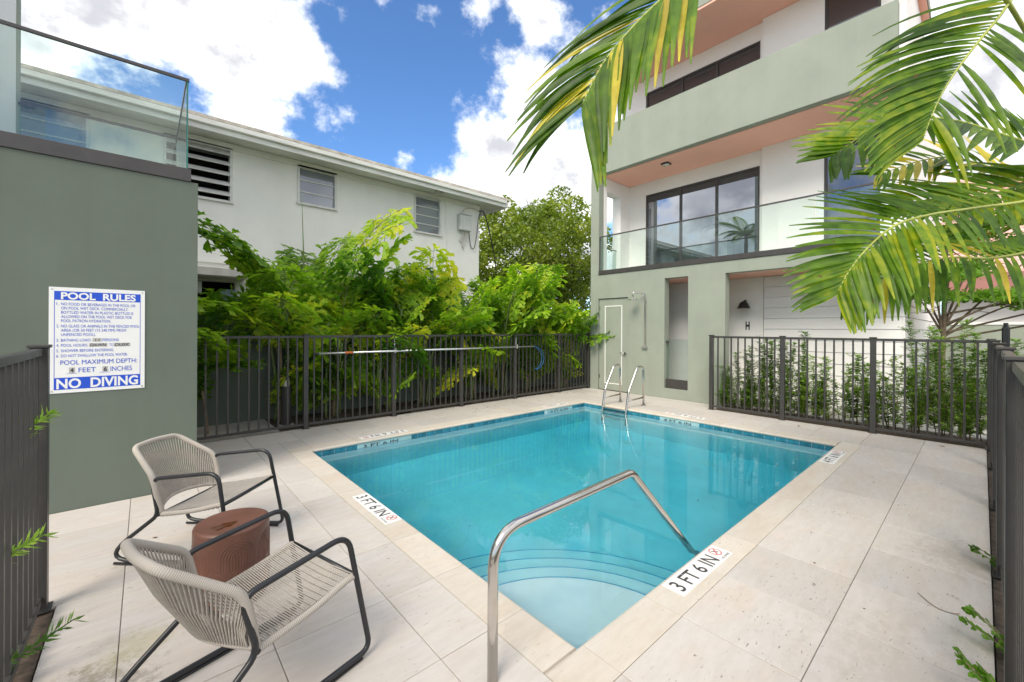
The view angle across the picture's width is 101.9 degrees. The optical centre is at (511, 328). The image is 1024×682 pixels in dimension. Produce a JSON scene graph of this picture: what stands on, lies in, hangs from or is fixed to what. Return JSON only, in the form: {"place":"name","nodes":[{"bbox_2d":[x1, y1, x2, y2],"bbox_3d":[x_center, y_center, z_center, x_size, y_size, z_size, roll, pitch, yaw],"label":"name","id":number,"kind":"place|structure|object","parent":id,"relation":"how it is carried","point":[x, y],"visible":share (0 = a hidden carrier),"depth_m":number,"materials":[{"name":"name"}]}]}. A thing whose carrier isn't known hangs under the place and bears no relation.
{"place":"outdoors","nodes":[
{"label":"outdoors","id":0,"kind":"place"},
{"bbox_2d":[21,0,1023,311],"label":"sky","id":1,"kind":"structure","parent":0,"point":[436,89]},
{"bbox_2d":[292,382,996,681],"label":"ground","id":2,"kind":"structure","parent":0,"point":[908,428],"depth_m":5.07,"materials":[{"name":"soil"}]},
{"bbox_2d":[13,609,53,681],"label":"planting strip","id":3,"kind":"object","parent":2,"relation":"in","point":[26,673],"visible":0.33,"depth_m":2.00,"materials":[{"name":"brown soil"}]},
{"bbox_2d":[0,344,53,681],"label":"metal fence","id":4,"kind":"object","parent":3,"relation":"on","point":[24,470],"visible":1,"depth_m":1.92,"materials":[{"name":"black metal"}]},
{"bbox_2d":[5,523,58,562],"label":"needle sprig","id":5,"kind":"object","parent":4,"relation":"attached to","point":[26,543],"visible":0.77,"depth_m":1.80,"materials":[{"name":"green plant"}]},
{"bbox_2d":[30,405,64,433],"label":"needle sprig","id":6,"kind":"object","parent":4,"relation":"attached to","point":[46,417],"visible":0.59,"depth_m":2.14,"materials":[{"name":"green plant"}]},
{"bbox_2d":[11,609,86,667],"bbox_3d":[-2.095,1.379,1.821,0.132,0.203,0.328,0,0,38],"label":"needle sprig","id":7,"kind":"object","parent":4,"relation":"on","point":[44,638],"visible":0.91,"depth_m":1.85,"materials":[{"name":"green plant"}]},
{"bbox_2d":[0,0,197,514],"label":"green building","id":8,"kind":"structure","parent":2,"relation":"on","point":[72,216],"depth_m":3.66,"materials":[{"name":"grey paint"}]},
{"bbox_2d":[49,287,144,393],"bbox_3d":[-3.587,0.096,3.610,0.592,0.884,0.008,0,0,-41],"label":"pool rules sign","id":9,"kind":"object","parent":8,"relation":"attached to","point":[97,339],"visible":1,"depth_m":3.60,"materials":[{"name":"white plastic"}]},
{"bbox_2d":[20,63,509,306],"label":"white house","id":10,"kind":"structure","parent":2,"relation":"on","point":[252,182],"depth_m":8.65,"materials":[{"name":"paint"}]},
{"bbox_2d":[20,98,89,147],"bbox_3d":[-7.648,-3.213,6.447,1.570,0.740,0.110,0,0,-41],"label":"window","id":11,"kind":"structure","parent":10,"relation":"in","point":[38,122],"depth_m":6.72,"materials":[{"name":"glass"}]},
{"bbox_2d":[163,133,233,203],"bbox_3d":[-5.957,-3.029,7.915,1.090,1.090,0.188,0,0,-41],"label":"window","id":12,"kind":"structure","parent":10,"relation":"in","point":[202,189],"depth_m":8.00,"materials":[{"name":"white metal"}]},
{"bbox_2d":[296,165,337,210],"bbox_3d":[-4.375,-3.152,9.338,0.865,0.860,0.110,0,0,-41],"label":"window","id":13,"kind":"structure","parent":10,"relation":"in","point":[317,188],"depth_m":9.35,"materials":[{"name":"grey glass"}]},
{"bbox_2d":[413,194,441,236],"bbox_3d":[-2.275,-3.041,11.194,0.850,1.010,0.110,0,0,-41],"label":"window","id":14,"kind":"structure","parent":10,"relation":"in","point":[427,217],"depth_m":11.22,"materials":[{"name":"grey glass"}]},
{"bbox_2d":[458,208,481,248],"bbox_3d":[-1.193,-2.890,12.014,0.840,1.270,0.176,0,0,-41],"label":"electric box","id":15,"kind":"object","parent":10,"relation":"attached to","point":[464,223],"visible":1,"depth_m":11.85,"materials":[{"name":"grey metal"}]},
{"bbox_2d":[479,210,495,275],"bbox_3d":[-0.719,-2.833,14.512,0.210,1.397,4.502,0,0,4],"label":"service cable","id":16,"kind":"object","parent":10,"relation":"attached to","point":[490,238],"visible":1,"depth_m":13.67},
{"bbox_2d":[197,310,588,426],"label":"garden wall","id":17,"kind":"structure","parent":2,"relation":"on","point":[222,401],"depth_m":7.00,"materials":[{"name":"grey paint"}]},
{"bbox_2d":[265,384,584,430],"bbox_3d":[-1.100,1.545,9.030,7.280,0.030,1.080,0,0,-41],"label":"planting bed","id":18,"kind":"object","parent":2,"relation":"on","point":[340,415],"visible":0.48,"depth_m":8.07,"materials":[{"name":"brown soil"}]},
{"bbox_2d":[197,292,276,434],"bbox_3d":[-4.560,0.507,5.645,2.180,2.085,1.996,0,0,-4],"label":"fishtail palm","id":19,"kind":"object","parent":18,"relation":"in","point":[215,336],"visible":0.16,"depth_m":5.86,"materials":[{"name":"green plant"}]},
{"bbox_2d":[197,210,345,422],"bbox_3d":[-3.884,-0.045,6.460,2.175,3.197,3.125,0,0,7],"label":"fishtail palm","id":20,"kind":"object","parent":18,"relation":"on","point":[269,282],"visible":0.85,"depth_m":6.28,"materials":[{"name":"green plant"}]},
{"bbox_2d":[279,375,293,425],"bbox_3d":[-3.580,1.147,6.583,0.220,0.810,0.220,0,0,-41],"label":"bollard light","id":21,"kind":"object","parent":18,"relation":"on","point":[283,404],"visible":0.56,"depth_m":6.52,"materials":[{"name":"metal"}]},
{"bbox_2d":[270,191,417,417],"bbox_3d":[-3.129,-0.432,7.578,2.447,3.978,2.558,0,0,-41],"label":"fishtail palm","id":22,"kind":"object","parent":18,"relation":"on","point":[345,264],"visible":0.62,"depth_m":7.25,"materials":[{"name":"green plant"}]},
{"bbox_2d":[318,233,437,411],"bbox_3d":[-2.422,-0.201,8.001,2.013,3.522,2.148,0,0,0],"label":"fishtail palm","id":23,"kind":"object","parent":18,"relation":"on","point":[410,315],"visible":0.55,"depth_m":7.71,"materials":[{"name":"green plant"}]},
{"bbox_2d":[357,242,497,404],"bbox_3d":[-1.710,0.002,8.562,2.209,3.127,2.931,0,0,-82],"label":"fishtail palm","id":24,"kind":"object","parent":18,"relation":"on","point":[435,312],"visible":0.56,"depth_m":8.19,"materials":[{"name":"green plant"}]},
{"bbox_2d":[426,276,505,399],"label":"fishtail palm","id":25,"kind":"object","parent":18,"relation":"on","point":[484,300],"visible":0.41,"depth_m":9.02,"materials":[{"name":"green plant"}]},
{"bbox_2d":[457,274,554,394],"bbox_3d":[-0.310,0.158,9.881,2.678,2.828,2.238,0,0,-4],"label":"fishtail palm","id":26,"kind":"object","parent":18,"relation":"on","point":[510,315],"visible":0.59,"depth_m":9.65,"materials":[{"name":"green plant"}]},
{"bbox_2d":[494,262,573,390],"bbox_3d":[0.471,-0.103,10.357,2.516,3.358,2.308,0,0,-4],"label":"fishtail palm","id":27,"kind":"object","parent":18,"relation":"on","point":[551,285],"visible":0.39,"depth_m":10.09,"materials":[{"name":"green plant"}]},
{"bbox_2d":[528,292,612,387],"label":"fishtail palm","id":28,"kind":"object","parent":18,"relation":"on","point":[581,326],"visible":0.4,"depth_m":10.69,"materials":[{"name":"green plant"}]},
{"bbox_2d":[479,250,494,286],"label":"leafy tree","id":29,"kind":"object","parent":2,"relation":"on","point":[483,269],"visible":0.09,"depth_m":17.27,"materials":[{"name":"green plant"}]},
{"bbox_2d":[32,388,994,681],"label":"deck","id":30,"kind":"structure","parent":2,"relation":"on","point":[894,540],"depth_m":2.46,"materials":[{"name":"tile"}]},
{"bbox_2d":[113,433,283,565],"bbox_3d":[-2.193,1.164,2.971,0.809,0.756,0.595,0,0,3],"label":"rocking chair","id":31,"kind":"object","parent":30,"relation":"on","point":[166,487],"visible":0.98,"depth_m":2.98,"materials":[{"name":"wicker"}]},
{"bbox_2d":[191,507,269,612],"bbox_3d":[-1.628,1.327,2.417,0.379,0.425,0.379,0,0,-41],"label":"drum stool","id":32,"kind":"object","parent":30,"relation":"on","point":[231,557],"visible":0.54,"depth_m":2.30,"materials":[{"name":"wood"}]},
{"bbox_2d":[120,509,370,681],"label":"rocking chair","id":33,"kind":"object","parent":30,"relation":"on","point":[176,591],"visible":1,"depth_m":1.72,"materials":[{"name":"wicker"}]},
{"bbox_2d":[197,333,589,440],"bbox_3d":[-1.123,0.820,8.185,8.440,1.450,0.100,0,0,-41],"label":"metal fence","id":34,"kind":"object","parent":30,"relation":"on","point":[305,423],"visible":0.91,"depth_m":7.29,"materials":[{"name":"black metal"}]},
{"bbox_2d":[487,470,695,681],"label":"pool handrail","id":35,"kind":"object","parent":30,"relation":"on","point":[507,530],"visible":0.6,"depth_m":1.92,"materials":[{"name":"silver metal"}]},
{"bbox_2d":[601,364,645,414],"bbox_3d":[2.260,1.651,8.437,0.712,1.821,0.651,0,0,-41],"label":"pool ladder","id":36,"kind":"object","parent":30,"relation":"attached to","point":[628,392],"visible":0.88,"depth_m":8.41,"materials":[{"name":"silver metal"}]},
{"bbox_2d":[666,412,705,418],"bbox_3d":[3.115,1.562,7.475,0.142,0.003,0.710,0,0,-41],"label":"depth marker","id":37,"kind":"object","parent":30,"relation":"on","point":[685,415],"visible":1,"depth_m":7.47,"materials":[{"name":"white tile"}]},
{"bbox_2d":[709,335,995,450],"bbox_3d":[5.057,0.850,6.739,0.100,1.450,3.660,0,0,-41],"label":"metal fence","id":38,"kind":"object","parent":30,"relation":"on","point":[872,428],"visible":0.96,"depth_m":6.43,"materials":[{"name":"black metal"}]},
{"bbox_2d":[918,593,959,613],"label":"dry twig","id":39,"kind":"object","parent":30,"relation":"on","point":[936,607],"visible":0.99,"depth_m":2.32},
{"bbox_2d":[479,185,612,316],"bbox_3d":[1.298,-2.476,19.731,8.860,8.215,7.168,0,0,-41],"label":"leafy tree","id":40,"kind":"object","parent":2,"relation":"on","point":[542,219],"visible":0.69,"depth_m":17.49,"materials":[{"name":"green plant"}]},
{"bbox_2d":[286,399,861,681],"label":"swimming pool","id":41,"kind":"structure","parent":2,"relation":"in","point":[617,648],"depth_m":2.76,"materials":[{"name":"stone"}]},
{"bbox_2d":[352,493,401,524],"bbox_3d":[-1.177,1.541,3.583,0.142,0.003,0.710,0,0,-41],"label":"depth marker","id":42,"kind":"object","parent":41,"relation":"on","point":[378,510],"visible":1,"depth_m":3.56,"materials":[{"name":"white tile"}]},
{"bbox_2d":[358,429,406,438],"bbox_3d":[-1.864,1.538,6.058,0.710,0.003,0.142,0,0,-41],"label":"depth marker","id":43,"kind":"object","parent":41,"relation":"on","point":[382,434],"visible":1,"depth_m":6.03,"materials":[{"name":"white tile"}]},
{"bbox_2d":[541,402,567,406],"bbox_3d":[0.886,1.551,8.474,0.710,0.003,0.142,0,0,-41],"label":"depth marker","id":44,"kind":"object","parent":41,"relation":"on","point":[554,404],"visible":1,"depth_m":8.49,"materials":[{"name":"white tile"}]},
{"bbox_2d":[319,406,829,649],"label":"water","id":45,"kind":"structure","parent":41,"relation":"in","point":[577,575],"depth_m":4.16,"materials":[{"name":"blue liquid"}]},
{"bbox_2d":[662,545,732,595],"bbox_3d":[1.218,1.553,2.696,0.710,0.003,0.142,0,0,-41],"label":"depth marker","id":46,"kind":"object","parent":41,"relation":"on","point":[689,577],"visible":1,"depth_m":2.67,"materials":[{"name":"white tile"}]},
{"bbox_2d":[819,450,846,463],"bbox_3d":[3.932,1.566,5.086,0.710,0.003,0.142,0,0,-41],"label":"depth marker","id":47,"kind":"object","parent":41,"relation":"on","point":[832,456],"visible":1,"depth_m":5.05,"materials":[{"name":"white tile"}]},
{"bbox_2d":[760,404,796,412],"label":"stepping slab","id":48,"kind":"structure","parent":2,"relation":"on","point":[777,410],"depth_m":8.08,"materials":[{"name":"concrete"}]},
{"bbox_2d":[792,408,832,417],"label":"stepping slab","id":49,"kind":"structure","parent":2,"relation":"on","point":[810,414],"depth_m":7.70,"materials":[{"name":"concrete"}]},
{"bbox_2d":[829,411,867,422],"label":"stepping slab","id":50,"kind":"structure","parent":2,"relation":"on","point":[840,417],"depth_m":7.28,"materials":[{"name":"concrete"}]},
{"bbox_2d":[715,406,985,448],"bbox_3d":[5.326,1.586,6.994,0.645,0.020,3.500,0,0,-41],"label":"planting strip","id":51,"kind":"object","parent":2,"relation":"in","point":[898,434],"visible":0.43,"depth_m":6.56,"materials":[{"name":"brown soil"}]},
{"bbox_2d":[714,365,746,407],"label":"podocarpus shrub","id":52,"kind":"object","parent":51,"relation":"on","point":[727,384],"visible":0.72,"depth_m":8.18,"materials":[{"name":"green plant"}]},
{"bbox_2d":[719,352,761,408],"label":"podocarpus shrub","id":53,"kind":"object","parent":51,"relation":"on","point":[741,399],"visible":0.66,"depth_m":7.99,"materials":[{"name":"green plant"}]},
{"bbox_2d":[742,339,779,412],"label":"podocarpus shrub","id":54,"kind":"object","parent":51,"relation":"on","point":[748,361],"visible":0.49,"depth_m":7.84,"materials":[{"name":"green plant"}]},
{"bbox_2d":[753,335,796,413],"bbox_3d":[4.770,0.853,7.572,0.727,1.477,0.562,0,0,29],"label":"podocarpus shrub","id":55,"kind":"object","parent":51,"relation":"on","point":[771,388],"visible":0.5,"depth_m":7.55,"materials":[{"name":"green plant"}]},
{"bbox_2d":[769,331,810,418],"bbox_3d":[4.945,0.813,7.368,0.684,1.564,0.707,0,0,27],"label":"podocarpus shrub","id":56,"kind":"object","parent":51,"relation":"on","point":[803,345],"visible":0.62,"depth_m":7.28,"materials":[{"name":"green plant"}]},
{"bbox_2d":[792,354,822,417],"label":"podocarpus shrub","id":57,"kind":"object","parent":51,"relation":"on","point":[803,401],"visible":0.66,"depth_m":7.10,"materials":[{"name":"green plant"}]},
{"bbox_2d":[805,356,840,420],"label":"podocarpus shrub","id":58,"kind":"object","parent":51,"relation":"on","point":[821,396],"visible":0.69,"depth_m":6.94,"materials":[{"name":"green plant"}]},
{"bbox_2d":[827,352,879,424],"bbox_3d":[5.591,0.989,6.867,0.759,1.218,0.606,0,0,39],"label":"podocarpus shrub","id":59,"kind":"object","parent":51,"relation":"on","point":[848,380],"visible":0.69,"depth_m":6.79,"materials":[{"name":"green plant"}]},
{"bbox_2d":[839,360,886,427],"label":"podocarpus shrub","id":60,"kind":"object","parent":51,"relation":"on","point":[866,384],"visible":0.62,"depth_m":6.53,"materials":[{"name":"green plant"}]},
{"bbox_2d":[861,356,922,429],"bbox_3d":[5.839,1.006,6.353,0.666,1.192,0.690,0,0,-21],"label":"podocarpus shrub","id":61,"kind":"object","parent":51,"relation":"on","point":[888,404],"visible":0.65,"depth_m":6.33,"materials":[{"name":"green plant"}]},
{"bbox_2d":[897,320,943,436],"bbox_3d":[6.034,0.730,6.199,0.573,1.742,0.805,0,0,44],"label":"podocarpus shrub","id":62,"kind":"object","parent":51,"relation":"on","point":[921,391],"visible":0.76,"depth_m":6.09,"materials":[{"name":"green plant"}]},
{"bbox_2d":[919,317,980,441],"bbox_3d":[6.155,0.716,5.923,0.562,1.772,0.727,0,0,21],"label":"podocarpus shrub","id":63,"kind":"object","parent":51,"relation":"on","point":[945,409],"visible":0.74,"depth_m":5.90,"materials":[{"name":"green plant"}]},
{"bbox_2d":[938,330,986,442],"bbox_3d":[6.304,0.809,5.768,0.727,1.584,0.562,0,0,-18],"label":"podocarpus shrub","id":64,"kind":"object","parent":51,"relation":"on","point":[970,431],"visible":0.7,"depth_m":5.72,"materials":[{"name":"green plant"}]},
{"bbox_2d":[877,416,910,429],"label":"stepping slab","id":65,"kind":"structure","parent":2,"relation":"on","point":[900,426],"depth_m":6.83,"materials":[{"name":"concrete"}]},
{"bbox_2d":[917,422,957,435],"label":"stepping slab","id":66,"kind":"structure","parent":2,"relation":"on","point":[923,429],"depth_m":6.46,"materials":[{"name":"concrete"}]},
{"bbox_2d":[880,192,1023,398],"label":"layered tree","id":67,"kind":"object","parent":2,"relation":"on","point":[943,319],"visible":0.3,"depth_m":7.28,"materials":[{"name":"green plant"}]},
{"bbox_2d":[966,429,986,442],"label":"stepping slab","id":68,"kind":"structure","parent":2,"relation":"on","point":[983,437],"depth_m":6.08,"materials":[{"name":"concrete"}]},
{"bbox_2d":[931,322,1023,396],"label":"site wall","id":69,"kind":"structure","parent":2,"relation":"on","point":[1016,333],"depth_m":9.94,"materials":[{"name":"white paint"}]},
{"bbox_2d":[987,450,1003,681],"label":"planting strip","id":70,"kind":"object","parent":2,"relation":"in","point":[998,608],"depth_m":2.44,"materials":[{"name":"brown soil"}]},
{"bbox_2d":[505,0,1023,333],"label":"feather palm","id":71,"kind":"object","parent":70,"relation":"on","point":[859,287],"visible":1,"depth_m":2.49,"materials":[{"name":"green plant"}]},
{"bbox_2d":[952,646,995,681],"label":"creeper","id":72,"kind":"object","parent":70,"relation":"on","point":[979,672],"visible":1,"depth_m":1.69,"materials":[{"name":"green plant"}]},
{"bbox_2d":[956,604,1003,654],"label":"creeper","id":73,"kind":"object","parent":70,"relation":"on","point":[968,610],"visible":0.81,"depth_m":2.05,"materials":[{"name":"green plant"}]},
{"bbox_2d":[968,544,995,567],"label":"creeper","id":74,"kind":"object","parent":70,"relation":"on","point":[976,549],"visible":0.77,"depth_m":2.74,"materials":[{"name":"green plant"}]},
{"bbox_2d":[961,338,1023,441],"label":"podocarpus shrub","id":75,"kind":"object","parent":70,"relation":"on","point":[984,372],"visible":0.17,"depth_m":5.58,"materials":[{"name":"green plant"}]},
{"bbox_2d":[988,340,1023,681],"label":"metal fence","id":76,"kind":"object","parent":70,"relation":"on","point":[1006,466],"visible":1,"depth_m":1.66,"materials":[{"name":"black metal"}]},
{"bbox_2d":[1002,323,1009,346],"bbox_3d":[6.277,0.128,5.279,0.060,0.405,0.070,0,0,-41],"label":"gate latch","id":77,"kind":"object","parent":76,"relation":"attached to","point":[1005,332],"visible":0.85,"depth_m":5.26,"materials":[{"name":"black metal"}]},
{"bbox_2d":[590,0,940,418],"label":"apartment building","id":78,"kind":"structure","parent":0,"point":[711,188],"depth_m":8.98,"materials":[{"name":"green paint"}]},
{"bbox_2d":[599,298,627,391],"bbox_3d":[2.538,0.396,10.442,0.116,2.308,0.857,0,0,-41],"label":"door","id":79,"kind":"structure","parent":78,"relation":"in","point":[613,313],"depth_m":10.43,"materials":[{"name":"green paint"}]},
{"bbox_2d":[628,292,646,347],"bbox_3d":[2.930,-0.205,9.716,0.438,1.318,0.210,0,0,-11],"label":"outdoor shower","id":80,"kind":"object","parent":78,"relation":"attached to","point":[645,345],"visible":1,"depth_m":9.69,"materials":[{"name":"metal"}]},
{"bbox_2d":[646,166,759,264],"bbox_3d":[4.607,-2.560,10.297,0.080,2.125,2.800,0,0,-41],"label":"window","id":81,"kind":"structure","parent":78,"relation":"in","point":[737,232],"depth_m":10.14,"materials":[{"name":"grey glass"}]},
{"bbox_2d":[646,41,759,107],"bbox_3d":[4.617,-5.365,10.300,0.080,2.075,2.810,0,0,-41],"label":"window","id":82,"kind":"structure","parent":78,"relation":"in","point":[747,55],"depth_m":10.14,"materials":[{"name":"brown glass"}]},
{"bbox_2d":[737,300,749,308],"bbox_3d":[5.068,-0.541,9.097,0.260,0.193,0.307,0,0,14],"label":"wall sconce","id":83,"kind":"object","parent":78,"relation":"attached to","point":[744,304],"depth_m":9.01,"materials":[{"name":"black metal"}]},
{"bbox_2d":[824,133,879,238],"bbox_3d":[6.516,-2.628,7.970,0.080,2.300,0.845,0,0,-41],"label":"window","id":84,"kind":"structure","parent":78,"relation":"in","point":[854,180],"depth_m":8.02,"materials":[{"name":"blue glass"}]},
{"bbox_2d":[825,0,880,29],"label":"window","id":85,"kind":"structure","parent":78,"relation":"in","point":[837,12],"depth_m":8.05,"materials":[{"name":"brown glass"}]},
{"bbox_2d":[757,392,986,433],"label":"grass","id":86,"kind":"structure","parent":0,"point":[935,408],"depth_m":8.13,"materials":[{"name":"green plant"}]},
{"bbox_2d":[940,177,1023,321],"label":"pink house","id":87,"kind":"structure","parent":0,"point":[982,282],"depth_m":12.75,"materials":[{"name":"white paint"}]},
{"bbox_3d":[-2.045,0.303,7.283,0.012,0.247,0.064,0,0,-41],"label":"pole hook","id":88,"kind":"object","parent":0,"visible":0},
{"bbox_2d":[315,346,533,354],"bbox_3d":[-1.273,0.395,7.968,4.715,0.038,0.038,0,0,-41],"label":"pool pole","id":89,"kind":"object","parent":88,"relation":"hanging from","point":[347,352],"visible":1,"depth_m":7.39,"materials":[{"name":"metal"}]},
{"bbox_2d":[534,346,543,369],"bbox_3d":[0.622,0.673,9.633,0.338,0.552,0.017,0,0,-39],"label":"skimmer net","id":90,"kind":"object","parent":89,"relation":"attached to","point":[541,356],"visible":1,"depth_m":9.66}
]}

